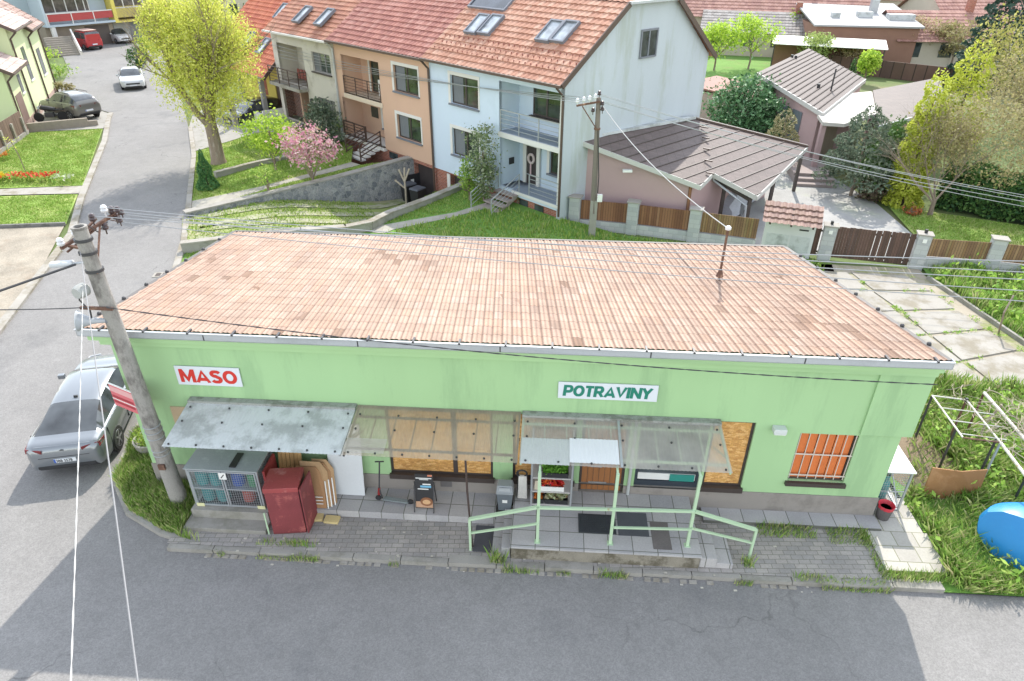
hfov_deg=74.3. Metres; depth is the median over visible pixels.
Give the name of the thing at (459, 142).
window
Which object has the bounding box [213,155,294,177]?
lawn wall
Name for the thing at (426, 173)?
garage door
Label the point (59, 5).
window
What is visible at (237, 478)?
gas cylinder
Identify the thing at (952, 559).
weedy grass
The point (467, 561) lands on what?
kerb
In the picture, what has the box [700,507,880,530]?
narrow walk
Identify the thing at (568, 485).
display rack
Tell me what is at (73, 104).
parked car
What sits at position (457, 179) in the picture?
garage door
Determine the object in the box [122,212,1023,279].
overhead wire
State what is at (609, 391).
grocery sign
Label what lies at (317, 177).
lawn grass
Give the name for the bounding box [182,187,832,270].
lawn
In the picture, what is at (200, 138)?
forecourt
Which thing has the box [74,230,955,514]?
shop building
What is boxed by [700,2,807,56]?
house
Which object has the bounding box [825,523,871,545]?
weed tuft
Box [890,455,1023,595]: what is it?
shop side garden
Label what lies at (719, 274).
roof mast
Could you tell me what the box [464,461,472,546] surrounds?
support post
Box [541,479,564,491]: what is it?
crate
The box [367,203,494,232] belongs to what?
walk to blue steps
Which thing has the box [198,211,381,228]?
drive track
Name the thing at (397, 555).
litter
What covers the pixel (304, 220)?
drive track
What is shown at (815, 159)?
overhead wire
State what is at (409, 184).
waste bin
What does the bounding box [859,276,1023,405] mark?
joint weeds
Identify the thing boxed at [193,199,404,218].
drive track
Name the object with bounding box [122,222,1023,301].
overhead wire
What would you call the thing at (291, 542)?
weed tuft
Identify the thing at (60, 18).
apartment block
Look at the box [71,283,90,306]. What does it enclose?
horn loudspeaker
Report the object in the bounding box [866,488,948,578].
slab path
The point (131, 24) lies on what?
garage door
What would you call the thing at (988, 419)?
dry grapevine
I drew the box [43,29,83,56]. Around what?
outdoor steps
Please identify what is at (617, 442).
canopy
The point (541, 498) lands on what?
crate
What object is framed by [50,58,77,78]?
rockery shrub
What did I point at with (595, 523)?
door mat
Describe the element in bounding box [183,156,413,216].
stone wall
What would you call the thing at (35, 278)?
overhead wire
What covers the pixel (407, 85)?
window
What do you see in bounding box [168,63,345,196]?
ground
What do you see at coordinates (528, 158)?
door wreath
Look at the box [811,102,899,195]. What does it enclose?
pine tree
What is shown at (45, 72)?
window
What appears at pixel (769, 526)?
weed tuft
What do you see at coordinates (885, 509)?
waste basket
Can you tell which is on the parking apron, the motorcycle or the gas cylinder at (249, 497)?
the motorcycle
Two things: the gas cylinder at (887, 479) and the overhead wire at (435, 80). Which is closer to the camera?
the gas cylinder at (887, 479)
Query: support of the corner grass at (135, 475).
on the verge soil
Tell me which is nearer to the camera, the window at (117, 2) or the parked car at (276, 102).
the parked car at (276, 102)
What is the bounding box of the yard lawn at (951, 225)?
[887,205,1023,245]
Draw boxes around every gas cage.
[183,448,271,508]
[875,445,916,510]
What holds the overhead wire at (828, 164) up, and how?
attached to the utility pole at (596, 198)
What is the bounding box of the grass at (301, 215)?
[186,198,373,238]
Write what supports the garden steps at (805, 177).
on the gravel yard at (842, 208)
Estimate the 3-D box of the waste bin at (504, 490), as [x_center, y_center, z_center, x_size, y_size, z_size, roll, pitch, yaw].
[-0.153,3.408,14.907,0.380,0.720,0.340,2,31,3]
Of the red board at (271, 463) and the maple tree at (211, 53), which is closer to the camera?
the red board at (271, 463)
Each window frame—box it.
[45,0,89,13]
[115,0,151,7]
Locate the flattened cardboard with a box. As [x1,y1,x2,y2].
[296,459,336,508]
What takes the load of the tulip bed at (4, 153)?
on the side lawn at (66, 156)
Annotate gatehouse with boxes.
[761,200,823,258]
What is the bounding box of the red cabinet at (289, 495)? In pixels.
[262,467,316,534]
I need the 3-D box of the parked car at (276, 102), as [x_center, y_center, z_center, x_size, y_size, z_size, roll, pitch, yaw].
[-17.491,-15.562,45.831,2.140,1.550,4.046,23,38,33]
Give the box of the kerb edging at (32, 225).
[0,222,65,227]
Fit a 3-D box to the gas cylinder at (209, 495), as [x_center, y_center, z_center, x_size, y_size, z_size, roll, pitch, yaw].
[-6.701,3.295,14.921,0.290,0.440,0.286,2,31,3]
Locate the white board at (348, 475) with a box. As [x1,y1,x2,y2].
[327,426,364,495]
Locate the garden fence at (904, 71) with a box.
[797,53,1000,90]
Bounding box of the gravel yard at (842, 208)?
[700,172,910,262]
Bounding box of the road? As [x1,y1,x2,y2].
[0,28,1023,680]
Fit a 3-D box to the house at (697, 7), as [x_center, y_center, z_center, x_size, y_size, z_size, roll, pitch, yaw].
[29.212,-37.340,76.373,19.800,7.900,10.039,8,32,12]
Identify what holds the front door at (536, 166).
in the blue house at (652, 54)
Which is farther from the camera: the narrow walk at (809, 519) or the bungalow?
the bungalow
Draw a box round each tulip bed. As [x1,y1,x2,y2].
[0,149,15,161]
[0,170,58,183]
[0,171,8,183]
[50,172,77,187]
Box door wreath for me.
[527,153,534,173]
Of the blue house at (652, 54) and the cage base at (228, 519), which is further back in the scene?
the blue house at (652, 54)
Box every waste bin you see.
[401,181,416,202]
[409,185,425,201]
[496,479,513,509]
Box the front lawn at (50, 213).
[0,194,77,223]
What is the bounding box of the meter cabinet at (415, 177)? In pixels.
[403,173,420,185]
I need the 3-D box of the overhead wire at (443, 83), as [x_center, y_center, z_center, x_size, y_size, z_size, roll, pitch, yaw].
[-5.989,-13.739,34.568,0.023,1.556,26.940,-25,40,-36]
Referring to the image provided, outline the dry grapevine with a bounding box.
[933,384,1023,462]
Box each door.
[15,91,30,129]
[84,24,112,43]
[129,21,152,40]
[187,470,229,505]
[221,472,262,507]
[276,86,280,98]
[367,60,378,92]
[418,164,433,195]
[455,176,479,189]
[522,144,540,186]
[581,466,621,490]
[764,232,788,246]
[788,236,810,253]
[819,126,837,157]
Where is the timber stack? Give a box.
[278,452,301,467]
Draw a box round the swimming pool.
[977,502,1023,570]
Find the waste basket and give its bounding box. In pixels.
[876,499,895,520]
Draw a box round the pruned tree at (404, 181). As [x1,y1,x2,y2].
[394,167,409,203]
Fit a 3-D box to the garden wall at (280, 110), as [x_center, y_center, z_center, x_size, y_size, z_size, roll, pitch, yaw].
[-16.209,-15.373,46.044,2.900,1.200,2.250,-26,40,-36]
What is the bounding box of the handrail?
[468,505,757,559]
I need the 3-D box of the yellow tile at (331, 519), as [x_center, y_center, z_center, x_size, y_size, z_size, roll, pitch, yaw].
[-3.980,3.958,14.935,0.320,0.060,0.200,4,31,5]
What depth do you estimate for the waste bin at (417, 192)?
35.37 m
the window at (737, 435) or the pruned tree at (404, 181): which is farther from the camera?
the pruned tree at (404, 181)
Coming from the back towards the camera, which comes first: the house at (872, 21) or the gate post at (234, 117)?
the house at (872, 21)
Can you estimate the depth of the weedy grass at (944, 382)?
19.27 m
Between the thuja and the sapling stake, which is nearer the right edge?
the sapling stake
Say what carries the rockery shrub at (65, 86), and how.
on the terrain at (874, 83)
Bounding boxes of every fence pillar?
[568,194,583,221]
[625,198,641,234]
[686,205,704,242]
[816,220,839,260]
[907,229,934,270]
[983,234,1010,269]
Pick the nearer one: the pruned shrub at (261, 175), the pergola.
the pergola
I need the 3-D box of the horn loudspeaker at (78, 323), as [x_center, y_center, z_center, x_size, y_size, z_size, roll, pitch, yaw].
[-7.934,-0.389,12.743,0.646,0.435,0.425,0,31,0]
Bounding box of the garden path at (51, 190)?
[0,186,81,194]
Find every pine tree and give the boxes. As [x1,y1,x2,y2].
[765,108,799,142]
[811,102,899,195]
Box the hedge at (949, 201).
[934,160,1023,223]
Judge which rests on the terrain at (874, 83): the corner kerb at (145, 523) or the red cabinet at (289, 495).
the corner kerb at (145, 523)
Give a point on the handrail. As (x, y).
(698, 512)
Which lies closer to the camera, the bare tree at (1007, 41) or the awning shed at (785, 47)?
the bare tree at (1007, 41)
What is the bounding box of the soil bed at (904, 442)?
[893,433,958,498]
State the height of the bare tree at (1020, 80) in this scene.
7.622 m
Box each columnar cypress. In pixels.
[878,67,951,209]
[942,39,996,147]
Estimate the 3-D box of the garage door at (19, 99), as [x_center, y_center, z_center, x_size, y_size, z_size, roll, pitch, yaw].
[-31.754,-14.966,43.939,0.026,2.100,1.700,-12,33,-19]
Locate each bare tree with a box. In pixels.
[870,85,1023,215]
[951,44,1023,147]
[955,3,1023,132]
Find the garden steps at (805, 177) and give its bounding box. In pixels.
[786,159,834,187]
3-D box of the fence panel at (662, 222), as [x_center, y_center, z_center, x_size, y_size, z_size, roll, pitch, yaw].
[6.506,-5.079,29.088,2.154,1.330,0.240,10,33,16]
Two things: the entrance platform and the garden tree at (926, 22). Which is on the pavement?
the entrance platform
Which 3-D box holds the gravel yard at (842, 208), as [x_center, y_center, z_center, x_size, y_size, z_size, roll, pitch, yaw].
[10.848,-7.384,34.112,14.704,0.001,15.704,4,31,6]
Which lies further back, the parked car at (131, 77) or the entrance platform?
the parked car at (131, 77)
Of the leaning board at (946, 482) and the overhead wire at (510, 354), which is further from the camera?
the leaning board at (946, 482)
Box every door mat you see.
[473,525,494,552]
[578,513,616,534]
[616,512,648,536]
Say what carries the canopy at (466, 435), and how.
attached to the shop building
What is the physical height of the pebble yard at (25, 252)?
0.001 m
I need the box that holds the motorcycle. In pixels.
[33,102,67,121]
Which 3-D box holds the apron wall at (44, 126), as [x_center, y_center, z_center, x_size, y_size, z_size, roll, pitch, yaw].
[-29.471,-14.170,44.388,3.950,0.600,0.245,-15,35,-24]
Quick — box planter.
[130,428,148,453]
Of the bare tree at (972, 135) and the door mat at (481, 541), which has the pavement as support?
the door mat at (481, 541)
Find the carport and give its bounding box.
[583,116,808,223]
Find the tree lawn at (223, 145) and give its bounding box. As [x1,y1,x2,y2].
[194,128,295,177]
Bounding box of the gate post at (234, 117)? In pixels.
[229,98,238,125]
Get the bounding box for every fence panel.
[579,200,627,233]
[636,205,689,240]
[697,212,758,244]
[922,239,991,269]
[997,244,1023,273]
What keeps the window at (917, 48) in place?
in the house at (925, 52)
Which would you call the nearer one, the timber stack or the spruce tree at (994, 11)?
the timber stack
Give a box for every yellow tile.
[314,513,323,521]
[323,515,340,524]
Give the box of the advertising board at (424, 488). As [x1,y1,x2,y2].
[414,473,436,512]
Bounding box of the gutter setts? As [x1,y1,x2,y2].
[205,553,796,589]
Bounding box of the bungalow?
[755,48,943,166]
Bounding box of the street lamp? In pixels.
[49,260,83,267]
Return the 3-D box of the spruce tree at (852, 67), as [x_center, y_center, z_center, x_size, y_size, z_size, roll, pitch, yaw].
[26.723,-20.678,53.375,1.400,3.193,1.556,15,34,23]
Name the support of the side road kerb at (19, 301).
on the road
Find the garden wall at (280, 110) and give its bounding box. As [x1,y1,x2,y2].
[254,108,283,121]
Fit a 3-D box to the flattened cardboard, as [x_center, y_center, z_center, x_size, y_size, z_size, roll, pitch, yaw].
[-4.329,3.156,14.957,0.820,1.052,0.478,2,31,3]
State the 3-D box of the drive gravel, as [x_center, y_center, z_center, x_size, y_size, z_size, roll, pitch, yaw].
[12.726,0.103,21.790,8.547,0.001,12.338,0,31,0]
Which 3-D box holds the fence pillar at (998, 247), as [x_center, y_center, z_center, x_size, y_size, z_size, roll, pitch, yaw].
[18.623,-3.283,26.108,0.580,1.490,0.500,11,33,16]
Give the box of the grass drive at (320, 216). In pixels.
[182,199,404,239]
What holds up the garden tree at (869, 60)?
on the terrain at (874, 83)
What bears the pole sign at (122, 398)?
attached to the utility pole at (152, 426)
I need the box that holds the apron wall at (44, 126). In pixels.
[27,117,97,132]
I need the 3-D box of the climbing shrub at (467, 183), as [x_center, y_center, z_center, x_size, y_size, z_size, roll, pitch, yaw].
[-2.034,-7.628,31.476,1.419,2.318,1.391,-19,36,-29]
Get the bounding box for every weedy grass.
[902,383,1023,594]
[930,369,1023,396]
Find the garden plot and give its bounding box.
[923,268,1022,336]
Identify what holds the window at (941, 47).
in the house at (925, 52)
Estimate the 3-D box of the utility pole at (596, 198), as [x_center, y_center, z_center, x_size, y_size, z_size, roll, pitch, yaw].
[3.059,-6.861,27.283,1.306,6.207,0.350,0,31,0]
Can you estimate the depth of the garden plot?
25.50 m
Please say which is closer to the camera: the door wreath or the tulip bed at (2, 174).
the door wreath
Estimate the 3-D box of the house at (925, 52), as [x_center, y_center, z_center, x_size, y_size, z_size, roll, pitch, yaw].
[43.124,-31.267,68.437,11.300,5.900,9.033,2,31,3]
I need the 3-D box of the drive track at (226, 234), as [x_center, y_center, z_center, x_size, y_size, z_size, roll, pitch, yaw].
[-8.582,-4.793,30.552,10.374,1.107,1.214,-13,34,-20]
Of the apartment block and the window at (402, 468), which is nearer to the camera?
the window at (402, 468)
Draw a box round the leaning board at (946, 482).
[923,467,987,498]
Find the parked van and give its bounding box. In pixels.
[73,28,102,49]
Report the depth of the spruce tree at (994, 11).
55.64 m
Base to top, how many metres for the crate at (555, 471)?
0.254 m
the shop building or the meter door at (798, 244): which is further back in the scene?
the meter door at (798, 244)
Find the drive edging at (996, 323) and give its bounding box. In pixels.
[926,276,1023,344]
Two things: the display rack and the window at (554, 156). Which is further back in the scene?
the window at (554, 156)
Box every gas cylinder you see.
[195,472,209,485]
[201,489,216,500]
[208,473,221,485]
[216,490,231,501]
[230,474,246,486]
[242,491,256,502]
[246,470,261,486]
[877,473,891,504]
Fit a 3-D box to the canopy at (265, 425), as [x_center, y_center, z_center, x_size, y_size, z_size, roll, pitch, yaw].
[-5.155,1.944,14.072,3.630,0.756,1.380,2,31,3]
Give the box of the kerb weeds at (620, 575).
[215,549,895,593]
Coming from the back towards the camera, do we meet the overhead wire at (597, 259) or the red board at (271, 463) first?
the red board at (271, 463)
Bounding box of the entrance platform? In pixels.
[492,488,732,568]
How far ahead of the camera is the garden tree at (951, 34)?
64.22 m
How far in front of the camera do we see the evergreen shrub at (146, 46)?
69.29 m
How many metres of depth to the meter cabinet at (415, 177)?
36.75 m
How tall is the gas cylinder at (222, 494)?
0.440 m
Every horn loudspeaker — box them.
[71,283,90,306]
[74,310,107,331]
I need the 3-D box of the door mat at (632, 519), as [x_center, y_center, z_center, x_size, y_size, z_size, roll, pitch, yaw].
[2.567,3.912,14.391,0.640,0.014,0.660,2,31,3]
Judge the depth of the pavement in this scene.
14.40 m
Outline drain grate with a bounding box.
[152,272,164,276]
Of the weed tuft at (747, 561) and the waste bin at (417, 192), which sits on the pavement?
the weed tuft at (747, 561)
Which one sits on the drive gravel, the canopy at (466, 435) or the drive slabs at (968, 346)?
the drive slabs at (968, 346)
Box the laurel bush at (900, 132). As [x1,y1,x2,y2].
[854,114,932,198]
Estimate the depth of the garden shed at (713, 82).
45.05 m
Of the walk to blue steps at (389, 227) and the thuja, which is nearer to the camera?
the walk to blue steps at (389, 227)
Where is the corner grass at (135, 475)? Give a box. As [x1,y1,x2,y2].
[108,423,201,540]
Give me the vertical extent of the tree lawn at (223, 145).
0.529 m
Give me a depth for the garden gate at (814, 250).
27.30 m
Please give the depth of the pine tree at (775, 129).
36.33 m
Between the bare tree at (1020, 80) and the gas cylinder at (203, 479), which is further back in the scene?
the bare tree at (1020, 80)
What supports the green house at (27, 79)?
on the terrain at (874, 83)
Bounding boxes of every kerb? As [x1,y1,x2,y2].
[0,112,112,334]
[112,422,209,548]
[167,543,944,593]
[172,126,195,267]
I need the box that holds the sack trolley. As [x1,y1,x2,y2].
[516,469,527,498]
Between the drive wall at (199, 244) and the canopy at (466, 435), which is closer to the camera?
the canopy at (466, 435)
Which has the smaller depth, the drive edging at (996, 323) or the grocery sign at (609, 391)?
the grocery sign at (609, 391)
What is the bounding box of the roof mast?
[716,225,731,279]
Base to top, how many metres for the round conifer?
2.987 m
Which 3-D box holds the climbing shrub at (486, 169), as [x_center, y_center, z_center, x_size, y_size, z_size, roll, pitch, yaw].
[-1.347,-8.187,30.843,2.304,3.938,2.031,0,31,0]
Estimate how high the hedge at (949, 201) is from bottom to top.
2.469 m
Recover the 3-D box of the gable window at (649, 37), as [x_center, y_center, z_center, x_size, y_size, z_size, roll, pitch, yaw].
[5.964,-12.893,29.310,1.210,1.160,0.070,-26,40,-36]
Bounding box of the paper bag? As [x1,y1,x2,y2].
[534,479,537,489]
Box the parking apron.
[28,111,107,131]
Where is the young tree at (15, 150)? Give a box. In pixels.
[3,137,25,171]
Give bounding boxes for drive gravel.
[813,264,1023,441]
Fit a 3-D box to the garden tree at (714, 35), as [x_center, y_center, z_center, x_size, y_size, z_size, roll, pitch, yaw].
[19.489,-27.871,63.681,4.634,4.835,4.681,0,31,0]
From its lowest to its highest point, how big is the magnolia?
3.202 m
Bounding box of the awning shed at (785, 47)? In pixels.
[770,35,887,65]
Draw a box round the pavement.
[167,505,894,581]
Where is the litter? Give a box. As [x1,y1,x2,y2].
[204,527,881,592]
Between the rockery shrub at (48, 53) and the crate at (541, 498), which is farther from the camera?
the rockery shrub at (48, 53)
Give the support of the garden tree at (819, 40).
on the terrain at (874, 83)
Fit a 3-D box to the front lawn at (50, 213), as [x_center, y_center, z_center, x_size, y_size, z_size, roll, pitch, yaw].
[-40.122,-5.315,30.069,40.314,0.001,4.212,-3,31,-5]
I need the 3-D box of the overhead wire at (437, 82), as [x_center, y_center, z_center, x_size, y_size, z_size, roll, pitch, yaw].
[-6.126,-13.801,34.531,0.023,1.274,26.826,-25,40,-36]
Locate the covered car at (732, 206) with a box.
[722,192,759,215]
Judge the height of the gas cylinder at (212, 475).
0.440 m
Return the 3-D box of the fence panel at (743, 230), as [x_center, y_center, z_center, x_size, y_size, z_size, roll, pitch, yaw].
[9.067,-4.608,28.339,2.306,1.330,0.240,11,33,16]
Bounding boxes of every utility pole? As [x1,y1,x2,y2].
[56,205,187,506]
[575,90,603,236]
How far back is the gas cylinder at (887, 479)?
15.12 m
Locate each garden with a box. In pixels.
[705,55,868,84]
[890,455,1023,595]
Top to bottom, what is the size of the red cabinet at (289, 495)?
1.415 m
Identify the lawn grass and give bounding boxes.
[236,161,384,196]
[385,185,487,222]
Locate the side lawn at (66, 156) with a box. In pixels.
[0,129,101,187]
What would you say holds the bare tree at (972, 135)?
on the terrain at (874, 83)
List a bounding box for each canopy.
[162,396,356,455]
[341,405,520,464]
[519,411,732,547]
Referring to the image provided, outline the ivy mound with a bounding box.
[701,57,793,136]
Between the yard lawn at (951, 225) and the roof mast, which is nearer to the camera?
the roof mast
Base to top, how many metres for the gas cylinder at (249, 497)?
0.440 m
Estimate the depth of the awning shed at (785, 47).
64.19 m
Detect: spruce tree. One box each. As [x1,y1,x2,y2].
[849,57,856,73]
[940,0,1023,90]
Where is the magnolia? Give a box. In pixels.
[264,120,342,179]
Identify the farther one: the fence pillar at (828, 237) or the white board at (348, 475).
the fence pillar at (828, 237)
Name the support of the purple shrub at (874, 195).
on the terrain at (874, 83)
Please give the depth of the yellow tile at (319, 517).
14.94 m
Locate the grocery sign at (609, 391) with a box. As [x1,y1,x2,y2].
[558,381,658,401]
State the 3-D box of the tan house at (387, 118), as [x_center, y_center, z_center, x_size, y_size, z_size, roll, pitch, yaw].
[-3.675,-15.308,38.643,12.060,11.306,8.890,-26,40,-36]
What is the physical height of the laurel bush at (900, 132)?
4.060 m
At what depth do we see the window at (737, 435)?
14.61 m
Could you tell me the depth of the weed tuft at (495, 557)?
13.95 m
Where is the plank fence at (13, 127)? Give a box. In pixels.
[0,111,28,153]
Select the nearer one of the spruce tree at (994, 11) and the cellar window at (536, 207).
the cellar window at (536, 207)
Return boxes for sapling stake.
[997,295,1014,333]
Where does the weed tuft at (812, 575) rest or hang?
on the kerb at (467, 561)
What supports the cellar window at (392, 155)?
in the tan house at (387, 118)
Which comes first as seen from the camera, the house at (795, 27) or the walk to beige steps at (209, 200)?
the walk to beige steps at (209, 200)
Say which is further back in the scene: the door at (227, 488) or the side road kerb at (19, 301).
the side road kerb at (19, 301)
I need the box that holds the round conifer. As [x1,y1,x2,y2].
[298,96,348,144]
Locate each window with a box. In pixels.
[16,74,25,94]
[20,46,34,81]
[36,47,47,76]
[41,0,88,12]
[113,0,149,5]
[229,4,237,13]
[311,51,331,76]
[319,97,336,120]
[380,108,383,129]
[389,151,397,158]
[389,411,493,483]
[390,60,419,98]
[394,110,422,145]
[447,70,479,111]
[450,124,480,161]
[511,414,575,486]
[519,199,527,206]
[529,88,560,122]
[534,204,543,212]
[546,150,557,177]
[634,459,698,486]
[639,28,658,58]
[700,421,754,493]
[761,103,801,139]
[784,433,857,488]
[912,43,921,56]
[937,43,952,57]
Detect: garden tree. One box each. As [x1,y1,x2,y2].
[235,103,300,170]
[703,18,745,69]
[724,10,785,68]
[797,29,837,58]
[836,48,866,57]
[856,48,882,83]
[913,13,948,36]
[929,15,986,62]
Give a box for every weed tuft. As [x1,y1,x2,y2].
[255,536,317,547]
[484,541,509,563]
[741,552,759,567]
[756,520,817,538]
[792,570,885,585]
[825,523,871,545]
[859,528,893,579]
[885,564,969,585]
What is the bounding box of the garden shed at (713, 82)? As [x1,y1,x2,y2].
[699,76,757,130]
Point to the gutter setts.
(666, 580)
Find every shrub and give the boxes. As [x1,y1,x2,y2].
[44,46,61,59]
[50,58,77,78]
[52,81,76,90]
[121,44,146,67]
[135,36,157,55]
[247,161,287,190]
[267,117,298,131]
[454,155,480,199]
[458,117,507,199]
[850,177,899,203]
[901,202,923,215]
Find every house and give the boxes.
[0,0,58,129]
[166,0,247,18]
[222,0,290,109]
[262,0,360,141]
[324,0,471,195]
[419,0,717,219]
[685,0,870,25]
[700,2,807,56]
[796,0,924,62]
[880,0,903,5]
[882,0,1015,69]
[897,0,1023,55]
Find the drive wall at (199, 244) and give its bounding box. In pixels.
[180,181,463,253]
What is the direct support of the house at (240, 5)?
on the terrain at (874, 83)
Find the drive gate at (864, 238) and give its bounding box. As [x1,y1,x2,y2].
[831,227,916,264]
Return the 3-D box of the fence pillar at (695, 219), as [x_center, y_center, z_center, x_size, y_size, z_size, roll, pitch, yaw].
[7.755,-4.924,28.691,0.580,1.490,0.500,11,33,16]
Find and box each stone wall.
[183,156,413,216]
[249,163,375,194]
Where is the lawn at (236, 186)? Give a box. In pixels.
[192,128,352,200]
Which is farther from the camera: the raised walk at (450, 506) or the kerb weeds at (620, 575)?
the raised walk at (450, 506)
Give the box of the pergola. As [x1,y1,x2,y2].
[914,392,1023,499]
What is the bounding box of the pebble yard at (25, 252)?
[0,226,63,318]
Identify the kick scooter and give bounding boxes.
[375,461,412,503]
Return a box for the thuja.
[195,149,219,190]
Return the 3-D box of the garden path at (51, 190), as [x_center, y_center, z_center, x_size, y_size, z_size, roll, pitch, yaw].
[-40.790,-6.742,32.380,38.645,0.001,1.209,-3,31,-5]
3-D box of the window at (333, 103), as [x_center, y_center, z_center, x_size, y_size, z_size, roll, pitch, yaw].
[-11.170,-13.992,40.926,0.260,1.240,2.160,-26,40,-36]
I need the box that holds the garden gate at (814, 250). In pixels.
[810,226,822,253]
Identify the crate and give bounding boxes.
[533,492,543,503]
[541,464,568,477]
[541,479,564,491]
[544,493,568,504]
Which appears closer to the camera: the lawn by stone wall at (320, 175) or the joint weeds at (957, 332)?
the joint weeds at (957, 332)
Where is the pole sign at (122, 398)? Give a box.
[107,382,137,413]
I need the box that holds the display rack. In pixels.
[530,464,573,506]
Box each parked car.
[24,354,131,470]
[40,88,101,118]
[110,28,132,43]
[116,66,146,89]
[223,96,281,123]
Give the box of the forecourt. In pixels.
[189,98,302,150]
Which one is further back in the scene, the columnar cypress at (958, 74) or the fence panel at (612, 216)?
the columnar cypress at (958, 74)
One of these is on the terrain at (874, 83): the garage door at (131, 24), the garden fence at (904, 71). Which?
the garden fence at (904, 71)
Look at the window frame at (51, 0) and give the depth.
73.88 m
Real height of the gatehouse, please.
2.036 m
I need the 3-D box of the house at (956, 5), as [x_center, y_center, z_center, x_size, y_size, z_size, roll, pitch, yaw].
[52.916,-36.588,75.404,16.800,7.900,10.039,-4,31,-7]
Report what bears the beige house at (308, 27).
on the terrain at (874, 83)
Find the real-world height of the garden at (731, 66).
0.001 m
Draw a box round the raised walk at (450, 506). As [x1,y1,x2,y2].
[317,487,497,523]
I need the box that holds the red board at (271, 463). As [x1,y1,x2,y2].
[262,453,277,481]
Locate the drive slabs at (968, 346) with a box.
[823,271,1023,438]
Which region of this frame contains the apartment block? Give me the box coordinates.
[4,0,170,47]
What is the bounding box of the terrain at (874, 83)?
[0,23,1023,596]
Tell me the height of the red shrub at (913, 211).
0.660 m
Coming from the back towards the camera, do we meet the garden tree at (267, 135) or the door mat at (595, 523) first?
the garden tree at (267, 135)
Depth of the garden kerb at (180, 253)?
33.55 m
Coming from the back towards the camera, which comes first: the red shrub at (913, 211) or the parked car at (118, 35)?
the parked car at (118, 35)
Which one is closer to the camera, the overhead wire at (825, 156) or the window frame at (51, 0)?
the overhead wire at (825, 156)
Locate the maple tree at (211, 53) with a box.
[115,0,276,165]
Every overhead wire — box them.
[0,263,75,291]
[0,307,90,309]
[70,286,82,680]
[80,252,138,680]
[94,216,1023,261]
[106,207,1023,272]
[106,307,937,384]
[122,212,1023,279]
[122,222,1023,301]
[124,214,1023,290]
[272,44,575,102]
[276,49,580,100]
[280,57,587,97]
[281,54,581,99]
[600,95,1021,194]
[601,94,1023,197]
[602,105,725,226]
[604,101,1023,206]
[605,103,1023,201]
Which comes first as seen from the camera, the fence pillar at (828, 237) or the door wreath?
the fence pillar at (828, 237)
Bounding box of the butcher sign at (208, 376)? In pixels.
[174,365,242,386]
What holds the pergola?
on the shop side garden at (950, 588)
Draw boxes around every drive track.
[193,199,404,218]
[196,227,295,238]
[197,218,369,230]
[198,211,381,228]
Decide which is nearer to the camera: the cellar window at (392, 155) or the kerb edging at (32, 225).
the kerb edging at (32, 225)
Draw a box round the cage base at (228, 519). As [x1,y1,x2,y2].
[183,494,270,534]
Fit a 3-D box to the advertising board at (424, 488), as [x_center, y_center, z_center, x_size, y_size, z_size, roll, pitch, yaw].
[-1.926,3.320,14.855,0.452,0.909,0.401,2,31,3]
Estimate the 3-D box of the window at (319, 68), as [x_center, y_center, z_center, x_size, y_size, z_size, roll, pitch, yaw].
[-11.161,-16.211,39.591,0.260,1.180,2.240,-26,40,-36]
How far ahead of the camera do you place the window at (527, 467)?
15.12 m
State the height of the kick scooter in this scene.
0.984 m
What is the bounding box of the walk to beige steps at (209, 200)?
[191,162,359,207]
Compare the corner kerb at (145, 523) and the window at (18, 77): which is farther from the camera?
the window at (18, 77)
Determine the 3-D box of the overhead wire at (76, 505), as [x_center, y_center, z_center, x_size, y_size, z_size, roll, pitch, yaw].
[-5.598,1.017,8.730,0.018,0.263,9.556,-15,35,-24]
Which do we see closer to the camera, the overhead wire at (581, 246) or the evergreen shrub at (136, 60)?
the overhead wire at (581, 246)

